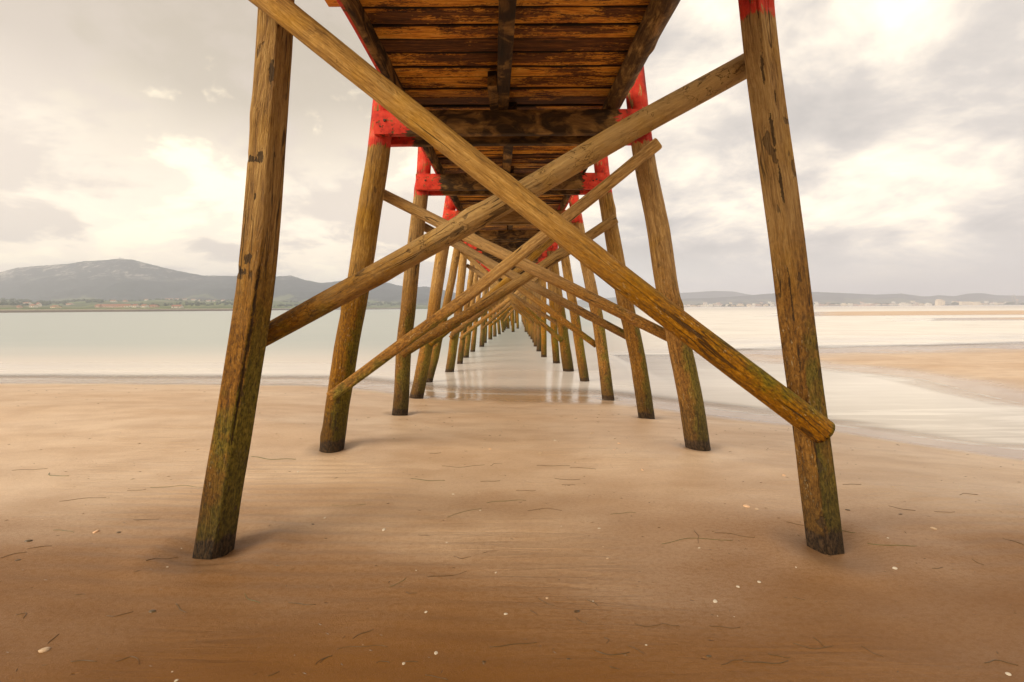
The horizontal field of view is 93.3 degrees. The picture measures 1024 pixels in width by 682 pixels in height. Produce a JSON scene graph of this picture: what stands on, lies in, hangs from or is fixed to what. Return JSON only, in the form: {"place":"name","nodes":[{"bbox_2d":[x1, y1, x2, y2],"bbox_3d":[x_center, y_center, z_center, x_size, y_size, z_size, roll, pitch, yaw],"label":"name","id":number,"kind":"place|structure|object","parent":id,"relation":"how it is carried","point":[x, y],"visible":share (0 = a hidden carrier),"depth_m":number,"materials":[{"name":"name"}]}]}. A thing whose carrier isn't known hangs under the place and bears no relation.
{"place":"outdoors","nodes":[
{"label":"outdoors","id":0,"kind":"place"},
{"bbox_2d":[0,300,463,308],"bbox_3d":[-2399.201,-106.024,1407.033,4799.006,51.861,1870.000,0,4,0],"label":"fields","id":1,"kind":"structure","parent":0,"point":[81,305],"depth_m":1329.55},
{"bbox_2d":[50,305,61,307],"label":"house","id":2,"kind":"structure","parent":1,"relation":"on","point":[55,306],"depth_m":830.14,"materials":[{"name":"ceramic"}]},
{"bbox_2d":[171,305,183,307],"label":"house","id":3,"kind":"structure","parent":1,"relation":"on","point":[177,306],"depth_m":774.03,"materials":[{"name":"ceramic"}]},
{"bbox_2d":[0,298,442,306],"bbox_3d":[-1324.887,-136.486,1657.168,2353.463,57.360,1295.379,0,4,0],"label":"woods","id":4,"kind":"object","parent":1,"relation":"on","point":[12,301],"visible":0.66,"depth_m":1505.17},
{"bbox_2d":[0,258,509,306],"bbox_3d":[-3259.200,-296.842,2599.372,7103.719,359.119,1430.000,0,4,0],"label":"mountain","id":5,"kind":"structure","parent":0,"point":[121,279],"depth_m":2671.94,"materials":[{"name":"grey"}]},
{"bbox_2d":[0,310,1023,681],"bbox_3d":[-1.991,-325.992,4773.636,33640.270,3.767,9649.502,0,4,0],"label":"beach","id":6,"kind":"structure","parent":0,"point":[222,626],"depth_m":3.69,"materials":[{"name":"beige sand"}]},
{"bbox_2d":[38,647,50,652],"bbox_3d":[-2.414,1.591,2.496,0.061,0.015,0.046,-13,-3,28],"label":"seashell","id":7,"kind":"object","parent":6,"relation":"on","point":[44,649],"visible":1,"depth_m":2.48,"materials":[{"name":"beige"}]},
{"bbox_2d":[0,308,400,312],"bbox_3d":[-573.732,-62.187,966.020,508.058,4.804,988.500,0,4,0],"label":"sea wall","id":8,"kind":"structure","parent":6,"relation":"on","point":[85,310],"depth_m":625.02,"materials":[{"name":"stone"}]},
{"bbox_2d":[338,645,386,648],"bbox_3d":[-0.778,1.597,2.522,0.263,0.009,0.019,0,4,-2],"label":"seaweed strand","id":9,"kind":"object","parent":6,"relation":"on","point":[361,646],"visible":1,"depth_m":2.53},
{"bbox_2d":[1,389,1016,674],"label":"weed debris","id":10,"kind":"object","parent":6,"relation":"on","point":[453,567],"visible":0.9,"depth_m":3.83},
{"bbox_2d":[490,642,536,646],"bbox_3d":[0.007,1.587,2.526,0.248,0.007,0.008,-1,4,-9],"label":"seaweed strand","id":11,"kind":"object","parent":6,"relation":"on","point":[512,644],"visible":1,"depth_m":2.53},
{"bbox_2d":[192,0,844,559],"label":"pier","id":12,"kind":"structure","parent":6,"relation":"on","point":[510,120],"depth_m":4.32,"materials":[{"name":"wood"}]},
{"bbox_2d":[594,650,629,654],"bbox_3d":[0.512,1.595,2.469,0.178,0.006,0.033,0,4,5],"label":"seaweed strand","id":13,"kind":"object","parent":6,"relation":"on","point":[611,654],"visible":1,"depth_m":2.46},
{"bbox_2d":[743,661,786,663],"bbox_3d":[1.271,1.604,2.411,0.231,0.007,0.022,0,4,-1],"label":"seaweed strand","id":14,"kind":"object","parent":6,"relation":"on","point":[764,662],"visible":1,"depth_m":2.41},
{"bbox_2d":[984,660,1015,664],"bbox_3d":[2.429,1.603,2.414,0.152,0.005,0.032,0,4,6],"label":"seaweed strand","id":15,"kind":"object","parent":6,"relation":"on","point":[998,660],"visible":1,"depth_m":2.42},
{"bbox_2d":[0,305,1023,449],"bbox_3d":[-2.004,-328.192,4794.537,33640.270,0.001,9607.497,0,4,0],"label":"sea","id":16,"kind":"structure","parent":0,"point":[178,343],"depth_m":25.72,"materials":[{"name":"liquid"}]},
{"bbox_2d":[0,0,1023,303],"label":"sky","id":17,"kind":"structure","parent":0,"point":[125,124],"materials":[{"name":"white"}]},
{"bbox_2d":[547,291,926,306],"bbox_3d":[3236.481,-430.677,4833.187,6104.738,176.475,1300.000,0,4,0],"label":"hills","id":18,"kind":"structure","parent":0,"point":[704,294],"depth_m":5031.59,"materials":[{"name":"grey"}]},
{"bbox_2d":[634,302,1023,306],"bbox_3d":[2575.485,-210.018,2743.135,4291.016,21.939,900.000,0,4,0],"label":"terrain","id":19,"kind":"structure","parent":0,"point":[832,305],"depth_m":2338.84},
{"bbox_2d":[691,302,1023,305],"bbox_3d":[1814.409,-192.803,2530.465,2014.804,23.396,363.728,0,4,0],"label":"town trees","id":20,"kind":"object","parent":19,"relation":"on","point":[952,303],"visible":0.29,"depth_m":2441.11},
{"bbox_2d":[899,302,907,305],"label":"building","id":21,"kind":"structure","parent":19,"relation":"on","point":[903,304],"depth_m":2318.88,"materials":[{"name":"white"}]},
{"bbox_2d":[935,299,944,305],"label":"tower block","id":22,"kind":"structure","parent":19,"relation":"on","point":[939,302],"depth_m":2305.36,"materials":[{"name":"white"}]},
{"bbox_2d":[959,301,981,304],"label":"waterfront hall","id":23,"kind":"structure","parent":19,"relation":"on","point":[969,303],"depth_m":2306.07,"materials":[{"name":"white"}]},
{"bbox_2d":[682,292,1023,304],"bbox_3d":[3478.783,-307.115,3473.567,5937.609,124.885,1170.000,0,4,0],"label":"hills","id":24,"kind":"structure","parent":0,"point":[826,297],"depth_m":3596.64,"materials":[{"name":"grey"}]}
]}

